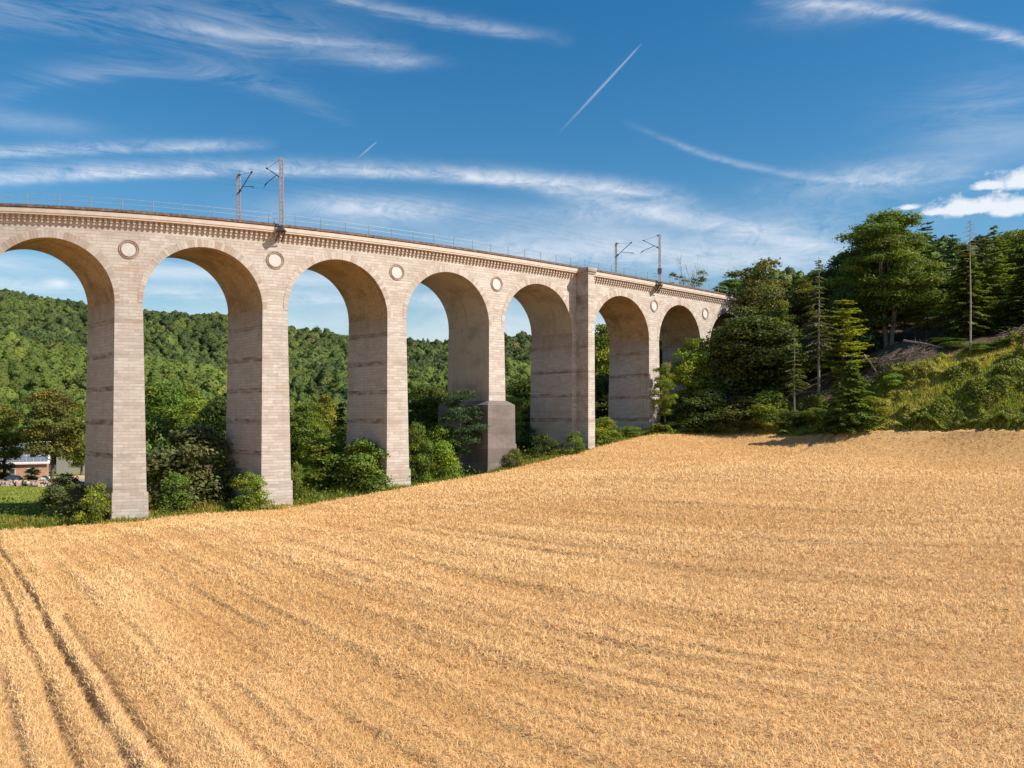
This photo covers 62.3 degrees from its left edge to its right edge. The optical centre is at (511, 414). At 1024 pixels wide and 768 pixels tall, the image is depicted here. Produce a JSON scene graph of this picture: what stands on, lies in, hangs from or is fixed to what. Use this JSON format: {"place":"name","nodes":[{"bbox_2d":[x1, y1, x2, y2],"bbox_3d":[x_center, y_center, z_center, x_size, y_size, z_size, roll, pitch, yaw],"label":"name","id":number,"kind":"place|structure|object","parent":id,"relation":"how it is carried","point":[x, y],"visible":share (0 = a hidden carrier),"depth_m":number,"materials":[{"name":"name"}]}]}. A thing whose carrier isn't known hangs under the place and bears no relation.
{"place":"outdoors","nodes":[
{"label":"outdoors","id":0,"kind":"place"},
{"bbox_2d":[0,273,1023,515],"bbox_3d":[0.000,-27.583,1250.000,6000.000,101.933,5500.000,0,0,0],"label":"ground","id":1,"kind":"structure","parent":0,"point":[900,345],"depth_m":130.51,"materials":[{"name":"plant"}]},
{"bbox_2d":[0,460,17,478],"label":"bush","id":2,"kind":"object","parent":1,"relation":"on","point":[3,465],"visible":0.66,"depth_m":141.61,"materials":[{"name":"green plant"}]},
{"bbox_2d":[0,403,33,471],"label":"broadleaf tree","id":3,"kind":"object","parent":1,"relation":"on","point":[10,418],"visible":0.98,"depth_m":142.68,"materials":[{"name":"green plant"}]},
{"bbox_2d":[0,441,50,478],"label":"house","id":4,"kind":"structure","parent":1,"relation":"on","point":[25,463],"depth_m":150.98,"materials":[{"name":"orange brick"}]},
{"bbox_2d":[22,468,40,479],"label":"bush","id":5,"kind":"object","parent":1,"relation":"on","point":[36,473],"visible":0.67,"depth_m":141.55,"materials":[{"name":"green plant"}]},
{"bbox_2d":[0,479,84,486],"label":"stone bank","id":6,"kind":"structure","parent":1,"relation":"on","point":[17,483],"depth_m":135.85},
{"bbox_2d":[17,387,85,478],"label":"broadleaf tree","id":7,"kind":"object","parent":1,"relation":"on","point":[50,410],"visible":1,"depth_m":138.77,"materials":[{"name":"green plant"}]},
{"bbox_2d":[32,472,83,511],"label":"bush","id":8,"kind":"object","parent":1,"relation":"on","point":[63,482],"visible":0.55,"depth_m":98.72,"materials":[{"name":"green plant"}]},
{"bbox_2d":[56,456,84,473],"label":"shed","id":9,"kind":"structure","parent":1,"relation":"on","point":[62,466],"depth_m":168.00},
{"bbox_2d":[57,403,85,474],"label":"broadleaf tree","id":10,"kind":"object","parent":1,"relation":"on","point":[79,456],"visible":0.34,"depth_m":158.82,"materials":[{"name":"green plant"}]},
{"bbox_2d":[51,486,93,515],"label":"bush","id":11,"kind":"object","parent":1,"relation":"on","point":[76,491],"visible":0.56,"depth_m":90.64,"materials":[{"name":"green plant"}]},
{"bbox_2d":[72,481,112,524],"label":"bush","id":12,"kind":"object","parent":1,"relation":"on","point":[94,496],"visible":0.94,"depth_m":85.39,"materials":[{"name":"green plant"}]},
{"bbox_2d":[148,494,156,510],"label":"bush","id":13,"kind":"object","parent":1,"relation":"on","point":[149,502],"visible":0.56,"depth_m":90.89,"materials":[{"name":"green plant"}]},
{"bbox_2d":[145,413,192,503],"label":"bush","id":14,"kind":"object","parent":1,"relation":"on","point":[156,435],"visible":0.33,"depth_m":96.86,"materials":[{"name":"green plant"}]},
{"bbox_2d":[145,379,197,466],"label":"broadleaf tree","id":15,"kind":"object","parent":1,"relation":"on","point":[163,397],"visible":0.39,"depth_m":132.91,"materials":[{"name":"green plant"}]},
{"bbox_2d":[152,471,195,512],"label":"bush","id":16,"kind":"object","parent":1,"relation":"on","point":[169,485],"visible":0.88,"depth_m":90.89,"materials":[{"name":"green plant"}]},
{"bbox_2d":[176,385,211,465],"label":"broadleaf tree","id":17,"kind":"object","parent":1,"relation":"on","point":[198,402],"visible":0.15,"depth_m":163.50,"materials":[{"name":"green plant"}]},
{"bbox_2d":[146,421,243,511],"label":"bush","id":18,"kind":"object","parent":1,"relation":"on","point":[204,442],"visible":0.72,"depth_m":94.91,"materials":[{"name":"green plant"}]},
{"bbox_2d":[191,394,226,481],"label":"broadleaf tree","id":19,"kind":"object","parent":1,"relation":"on","point":[213,410],"visible":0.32,"depth_m":147.78,"materials":[{"name":"green plant"}]},
{"bbox_2d":[227,471,274,511],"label":"bush","id":20,"kind":"object","parent":1,"relation":"on","point":[252,497],"visible":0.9,"depth_m":90.89,"materials":[{"name":"green plant"}]},
{"bbox_2d":[291,461,304,499],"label":"bush","id":21,"kind":"object","parent":1,"relation":"on","point":[298,480],"visible":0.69,"depth_m":96.32,"materials":[{"name":"green plant"}]},
{"bbox_2d":[290,404,328,472],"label":"broadleaf tree","id":22,"kind":"object","parent":1,"relation":"on","point":[300,432],"visible":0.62,"depth_m":138.75,"materials":[{"name":"green plant"}]},
{"bbox_2d":[308,394,339,444],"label":"broadleaf tree","id":23,"kind":"object","parent":1,"relation":"on","point":[326,415],"visible":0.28,"depth_m":173.99,"materials":[{"name":"green plant"}]},
{"bbox_2d":[293,435,364,491],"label":"bush","id":24,"kind":"object","parent":1,"relation":"on","point":[318,464],"visible":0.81,"depth_m":102.32,"materials":[{"name":"green plant"}]},
{"bbox_2d":[328,402,346,480],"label":"spruce tree","id":25,"kind":"object","parent":1,"relation":"on","point":[340,411],"visible":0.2,"depth_m":124.68,"materials":[{"name":"green plant"}]},
{"bbox_2d":[328,415,346,451],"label":"broadleaf tree","id":26,"kind":"object","parent":1,"relation":"on","point":[344,434],"visible":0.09,"depth_m":110.97,"materials":[{"name":"green plant"}]},
{"bbox_2d":[0,424,700,529],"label":"grass","id":27,"kind":"structure","parent":1,"relation":"on","point":[22,516],"depth_m":95.63,"materials":[{"name":"green plant"}]},
{"bbox_2d":[328,435,395,492],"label":"bush","id":28,"kind":"object","parent":1,"relation":"on","point":[360,448],"visible":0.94,"depth_m":99.73,"materials":[{"name":"green plant"}]},
{"bbox_2d":[0,203,793,519],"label":"viaduct","id":29,"kind":"object","parent":1,"relation":"on","point":[112,259],"visible":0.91,"depth_m":100.97,"materials":[{"name":"stone"}]},
{"bbox_2d":[236,171,253,219],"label":"catenary mast","id":30,"kind":"object","parent":29,"relation":"on","point":[238,192],"visible":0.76,"depth_m":99.02,"materials":[{"name":"metal"}]},
{"bbox_2d":[264,157,286,241],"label":"catenary mast","id":31,"kind":"object","parent":29,"relation":"attached to","point":[281,229],"visible":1,"depth_m":92.83,"materials":[{"name":"metal"}]},
{"bbox_2d":[0,192,775,297],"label":"railing","id":32,"kind":"object","parent":29,"relation":"on","point":[152,206],"visible":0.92,"depth_m":95.66,"materials":[{"name":"metal"}]},
{"bbox_2d":[615,242,632,272],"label":"catenary mast","id":33,"kind":"object","parent":29,"relation":"on","point":[616,254],"visible":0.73,"depth_m":138.92,"materials":[{"name":"metal"}]},
{"bbox_2d":[9,150,738,268],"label":"overhead wire","id":34,"kind":"object","parent":33,"relation":"hanging from","point":[334,188],"visible":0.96,"depth_m":99.16,"materials":[{"name":"brown metal"}]},
{"bbox_2d":[640,234,662,292],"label":"catenary mast","id":35,"kind":"object","parent":29,"relation":"attached to","point":[660,284],"visible":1,"depth_m":132.09,"materials":[{"name":"metal"}]},
{"bbox_2d":[408,418,436,482],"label":"bush","id":36,"kind":"object","parent":1,"relation":"on","point":[416,436],"visible":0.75,"depth_m":103.89,"materials":[{"name":"green plant"}]},
{"bbox_2d":[408,383,447,455],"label":"broadleaf tree","id":37,"kind":"object","parent":1,"relation":"on","point":[428,399],"visible":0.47,"depth_m":137.47,"materials":[{"name":"green plant"}]},
{"bbox_2d":[418,422,462,478],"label":"bush","id":38,"kind":"object","parent":1,"relation":"on","point":[441,458],"visible":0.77,"depth_m":105.93,"materials":[{"name":"green plant"}]},
{"bbox_2d":[438,389,489,474],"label":"broadleaf tree","id":39,"kind":"object","parent":1,"relation":"on","point":[463,436],"visible":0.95,"depth_m":107.85,"materials":[{"name":"green plant"}]},
{"bbox_2d":[0,428,1023,767],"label":"wheat","id":40,"kind":"object","parent":1,"relation":"on","point":[752,600],"visible":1,"depth_m":36.42,"materials":[{"name":"plant"}]},
{"bbox_2d":[0,229,1023,451],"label":"forest","id":41,"kind":"object","parent":1,"relation":"on","point":[43,342],"visible":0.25,"depth_m":334.89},
{"bbox_2d":[502,448,523,467],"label":"bush","id":42,"kind":"object","parent":1,"relation":"on","point":[515,455],"visible":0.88,"depth_m":109.92,"materials":[{"name":"green plant"}]},
{"bbox_2d":[505,396,526,441],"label":"broadleaf tree","id":43,"kind":"object","parent":1,"relation":"on","point":[518,416],"visible":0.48,"depth_m":123.61,"materials":[{"name":"green plant"}]},
{"bbox_2d":[505,376,530,436],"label":"broadleaf tree","id":44,"kind":"object","parent":1,"relation":"on","point":[521,388],"visible":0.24,"depth_m":157.10,"materials":[{"name":"green plant"}]},
{"bbox_2d":[515,423,546,450],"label":"bush","id":45,"kind":"object","parent":1,"relation":"on","point":[526,442],"visible":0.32,"depth_m":125.91,"materials":[{"name":"green plant"}]},
{"bbox_2d":[530,433,560,457],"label":"bush","id":46,"kind":"object","parent":1,"relation":"on","point":[550,441],"visible":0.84,"depth_m":116.19,"materials":[{"name":"green plant"}]},
{"bbox_2d":[558,431,586,454],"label":"bush","id":47,"kind":"object","parent":1,"relation":"on","point":[577,440],"visible":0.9,"depth_m":115.95,"materials":[{"name":"green plant"}]},
{"bbox_2d":[595,374,608,418],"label":"broadleaf tree","id":48,"kind":"object","parent":1,"relation":"on","point":[602,391],"visible":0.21,"depth_m":147.34,"materials":[{"name":"green plant"}]},
{"bbox_2d":[595,323,609,416],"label":"broadleaf tree","id":49,"kind":"object","parent":1,"relation":"on","point":[602,348],"visible":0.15,"depth_m":168.60,"materials":[{"name":"green plant"}]},
{"bbox_2d":[595,416,624,443],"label":"bush","id":50,"kind":"object","parent":1,"relation":"on","point":[603,425],"visible":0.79,"depth_m":123.84,"materials":[{"name":"green plant"}]},
{"bbox_2d":[615,426,645,436],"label":"bush","id":51,"kind":"object","parent":1,"relation":"on","point":[631,428],"visible":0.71,"depth_m":127.81,"materials":[{"name":"green plant"}]},
{"bbox_2d":[659,336,661,378],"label":"broadleaf tree","id":52,"kind":"object","parent":1,"relation":"on","point":[660,352],"visible":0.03,"depth_m":165.63,"materials":[{"name":"green plant"}]},
{"bbox_2d":[652,362,677,421],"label":"broadleaf tree","id":53,"kind":"object","parent":1,"relation":"on","point":[666,399],"visible":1,"depth_m":130.50,"materials":[{"name":"green plant"}]},
{"bbox_2d":[663,420,701,434],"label":"bush","id":54,"kind":"object","parent":1,"relation":"on","point":[676,429],"visible":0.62,"depth_m":129.32,"materials":[{"name":"green plant"}]},
{"bbox_2d":[656,391,710,428],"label":"bush","id":55,"kind":"object","parent":1,"relation":"on","point":[678,400],"visible":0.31,"depth_m":133.16,"materials":[{"name":"green plant"}]},
{"bbox_2d":[668,255,708,286],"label":"dying tree","id":56,"kind":"object","parent":1,"relation":"on","point":[693,279],"visible":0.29,"depth_m":172.69,"materials":[{"name":"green plant"}]},
{"bbox_2d":[664,338,726,412],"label":"broadleaf tree","id":57,"kind":"object","parent":1,"relation":"on","point":[698,364],"visible":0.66,"depth_m":135.04,"materials":[{"name":"green plant"}]},
{"bbox_2d":[670,386,740,433],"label":"bush","id":58,"kind":"object","parent":1,"relation":"on","point":[709,399],"visible":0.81,"depth_m":128.96,"materials":[{"name":"green plant"}]},
{"bbox_2d":[710,279,740,294],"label":"broadleaf tree","id":59,"kind":"object","parent":1,"relation":"on","point":[733,283],"visible":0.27,"depth_m":180.38,"materials":[{"name":"green plant"}]},
{"bbox_2d":[700,395,758,430],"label":"bush","id":60,"kind":"object","parent":1,"relation":"on","point":[735,402],"visible":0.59,"depth_m":126.47,"materials":[{"name":"green plant"}]},
{"bbox_2d":[686,313,820,398],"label":"broadleaf tree","id":61,"kind":"object","parent":1,"relation":"on","point":[749,365],"visible":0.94,"depth_m":132.72,"materials":[{"name":"green plant"}]},
{"bbox_2d":[732,278,774,316],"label":"broadleaf tree","id":62,"kind":"object","parent":1,"relation":"on","point":[743,285],"visible":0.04,"depth_m":156.65,"materials":[{"name":"green plant"}]},
{"bbox_2d":[721,257,802,328],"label":"broadleaf tree","id":63,"kind":"object","parent":1,"relation":"on","point":[762,282],"visible":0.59,"depth_m":148.06,"materials":[{"name":"green plant"}]},
{"bbox_2d":[739,388,791,426],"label":"bush","id":64,"kind":"object","parent":1,"relation":"on","point":[767,402],"visible":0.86,"depth_m":124.07,"materials":[{"name":"green plant"}]},
{"bbox_2d":[759,298,802,391],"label":"broadleaf tree","id":65,"kind":"object","parent":1,"relation":"on","point":[784,317],"visible":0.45,"depth_m":134.92,"materials":[{"name":"green plant"}]},
{"bbox_2d":[773,411,807,426],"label":"bush","id":66,"kind":"object","parent":1,"relation":"on","point":[787,414],"visible":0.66,"depth_m":122.27,"materials":[{"name":"green plant"}]},
{"bbox_2d":[778,326,809,410],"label":"spruce tree","id":67,"kind":"object","parent":1,"relation":"on","point":[794,383],"visible":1,"depth_m":124.88,"materials":[{"name":"green plant"}]},
{"bbox_2d":[783,279,821,326],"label":"broadleaf tree","id":68,"kind":"object","parent":1,"relation":"on","point":[799,292],"visible":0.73,"depth_m":159.05,"materials":[{"name":"green plant"}]},
{"bbox_2d":[788,272,822,289],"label":"broadleaf tree","id":69,"kind":"object","parent":1,"relation":"on","point":[802,278],"visible":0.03,"depth_m":180.35,"materials":[{"name":"green plant"}]},
{"bbox_2d":[783,385,832,411],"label":"branch heap","id":70,"kind":"object","parent":1,"relation":"on","point":[803,393],"visible":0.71,"depth_m":126.63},
{"bbox_2d":[793,407,827,424],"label":"bush","id":71,"kind":"object","parent":1,"relation":"on","point":[811,414],"visible":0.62,"depth_m":120.86,"materials":[{"name":"green plant"}]},
{"bbox_2d":[796,354,840,372],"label":"bush","id":72,"kind":"object","parent":1,"relation":"on","point":[810,368],"visible":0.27,"depth_m":137.19,"materials":[{"name":"green plant"}]},
{"bbox_2d":[800,260,839,394],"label":"spruce tree","id":73,"kind":"object","parent":1,"relation":"on","point":[818,342],"visible":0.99,"depth_m":125.84,"materials":[{"name":"green plant"}]},
{"bbox_2d":[819,379,844,424],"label":"spruce tree","id":74,"kind":"object","parent":1,"relation":"on","point":[833,399],"visible":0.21,"depth_m":117.79,"materials":[{"name":"green plant"}]},
{"bbox_2d":[801,257,863,320],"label":"broadleaf tree","id":75,"kind":"object","parent":1,"relation":"on","point":[825,274],"visible":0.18,"depth_m":149.31,"materials":[{"name":"green plant"}]},
{"bbox_2d":[643,331,1023,436],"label":"undergrowth","id":76,"kind":"object","parent":1,"relation":"on","point":[987,366],"visible":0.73,"depth_m":112.80,"materials":[{"name":"green plant"}]},
{"bbox_2d":[811,298,875,382],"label":"spruce tree","id":77,"kind":"object","parent":1,"relation":"on","point":[844,342],"visible":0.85,"depth_m":127.50,"materials":[{"name":"green plant"}]},
{"bbox_2d":[815,358,889,433],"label":"spruce tree","id":78,"kind":"object","parent":1,"relation":"on","point":[853,405],"visible":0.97,"depth_m":113.02,"materials":[{"name":"green plant"}]},
{"bbox_2d":[806,283,899,359],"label":"broadleaf tree","id":79,"kind":"object","parent":1,"relation":"on","point":[865,312],"visible":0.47,"depth_m":135.68,"materials":[{"name":"green plant"}]},
{"bbox_2d":[828,235,898,337],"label":"broadleaf tree","id":80,"kind":"object","parent":1,"relation":"on","point":[841,255],"visible":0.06,"depth_m":144.30,"materials":[{"name":"green plant"}]},
{"bbox_2d":[857,396,894,418],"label":"bush","id":81,"kind":"object","parent":1,"relation":"on","point":[878,401],"visible":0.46,"depth_m":113.92,"materials":[{"name":"green plant"}]},
{"bbox_2d":[842,350,914,385],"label":"branch heap","id":82,"kind":"object","parent":1,"relation":"on","point":[884,364],"visible":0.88,"depth_m":125.53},
{"bbox_2d":[818,208,957,347],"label":"broadleaf tree","id":83,"kind":"object","parent":1,"relation":"on","point":[905,273],"visible":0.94,"depth_m":134.89,"materials":[{"name":"green plant"}]},
{"bbox_2d":[877,373,904,387],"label":"bush","id":84,"kind":"object","parent":1,"relation":"on","point":[889,383],"visible":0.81,"depth_m":118.94,"materials":[{"name":"green plant"}]},
{"bbox_2d":[890,293,924,339],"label":"broadleaf tree","id":85,"kind":"object","parent":1,"relation":"on","point":[903,325],"visible":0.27,"depth_m":141.58,"materials":[{"name":"green plant"}]},
{"bbox_2d":[886,239,944,319],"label":"broadleaf tree","id":86,"kind":"object","parent":1,"relation":"on","point":[935,254],"visible":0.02,"depth_m":153.13,"materials":[{"name":"green plant"}]},
{"bbox_2d":[894,341,940,360],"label":"branch heap","id":87,"kind":"object","parent":1,"relation":"on","point":[910,351],"visible":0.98,"depth_m":124.28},
{"bbox_2d":[897,298,948,339],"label":"broadleaf tree","id":88,"kind":"object","parent":1,"relation":"on","point":[918,321],"visible":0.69,"depth_m":135.68,"materials":[{"name":"green plant"}]},
{"bbox_2d":[908,221,947,333],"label":"spruce tree","id":89,"kind":"object","parent":1,"relation":"on","point":[932,242],"visible":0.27,"depth_m":143.65,"materials":[{"name":"green plant"}]},
{"bbox_2d":[921,304,959,336],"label":"broadleaf tree","id":90,"kind":"object","parent":1,"relation":"on","point":[936,318],"visible":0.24,"depth_m":132.86,"materials":[{"name":"green plant"}]},
{"bbox_2d":[919,337,966,342],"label":"bush","id":91,"kind":"object","parent":1,"relation":"on","point":[944,339],"visible":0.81,"depth_m":124.92,"materials":[{"name":"green plant"}]},
{"bbox_2d":[929,232,964,330],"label":"spruce tree","id":92,"kind":"object","parent":1,"relation":"on","point":[952,257],"visible":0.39,"depth_m":141.87,"materials":[{"name":"green plant"}]},
{"bbox_2d":[937,341,967,348],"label":"bush","id":93,"kind":"object","parent":1,"relation":"on","point":[952,344],"visible":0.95,"depth_m":122.31,"materials":[{"name":"green plant"}]},
{"bbox_2d":[931,241,998,336],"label":"spruce tree","id":94,"kind":"object","parent":1,"relation":"on","point":[960,301],"visible":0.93,"depth_m":127.08,"materials":[{"name":"green plant"}]},
{"bbox_2d":[958,217,983,353],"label":"dead spruce","id":95,"kind":"object","parent":1,"relation":"on","point":[970,333],"visible":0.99,"depth_m":118.53,"materials":[{"name":"grey wood"}]},
{"bbox_2d":[959,341,996,351],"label":"bush","id":96,"kind":"object","parent":1,"relation":"on","point":[983,345],"visible":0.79,"depth_m":118.02,"materials":[{"name":"green plant"}]},
{"bbox_2d":[968,234,1001,323],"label":"spruce tree","id":97,"kind":"object","parent":1,"relation":"on","point":[982,248],"visible":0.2,"depth_m":145.63,"materials":[{"name":"green plant"}]},
{"bbox_2d":[972,225,1017,315],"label":"spruce tree","id":98,"kind":"object","parent":1,"relation":"on","point":[1000,287],"visible":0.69,"depth_m":135.38,"materials":[{"name":"green plant"}]},
{"bbox_2d":[972,299,1018,332],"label":"broadleaf tree","id":99,"kind":"object","parent":1,"relation":"on","point":[1000,306],"visible":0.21,"depth_m":129.48,"materials":[{"name":"green plant"}]},
{"bbox_2d":[977,321,1023,334],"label":"bush","id":100,"kind":"object","parent":1,"relation":"on","point":[1001,324],"visible":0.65,"depth_m":124.92,"materials":[{"name":"green plant"}]},
{"bbox_2d":[987,266,1023,326],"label":"spruce tree","id":101,"kind":"object","parent":1,"relation":"on","point":[1016,307],"visible":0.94,"depth_m":125.74,"materials":[{"name":"green plant"}]},
{"bbox_2d":[993,324,1023,341],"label":"branch heap","id":102,"kind":"object","parent":1,"relation":"on","point":[1019,329],"visible":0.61,"depth_m":120.94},
{"bbox_2d":[995,229,1023,300],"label":"broadleaf tree","id":103,"kind":"object","parent":1,"relation":"on","point":[1018,241],"visible":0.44,"depth_m":139.55,"materials":[{"name":"green plant"}]},
{"bbox_2d":[997,243,1023,274],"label":"broadleaf tree","id":104,"kind":"object","parent":1,"relation":"on","point":[1017,252],"visible":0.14,"depth_m":142.11,"materials":[{"name":"green plant"}]},
{"bbox_2d":[0,0,1023,341],"label":"sky","id":105,"kind":"structure","parent":0,"point":[734,133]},
{"bbox_2d":[840,362,886,367],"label":"bush","id":106,"kind":"object","parent":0,"point":[866,365],"visible":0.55,"depth_m":126.85,"materials":[{"name":"green plant"}]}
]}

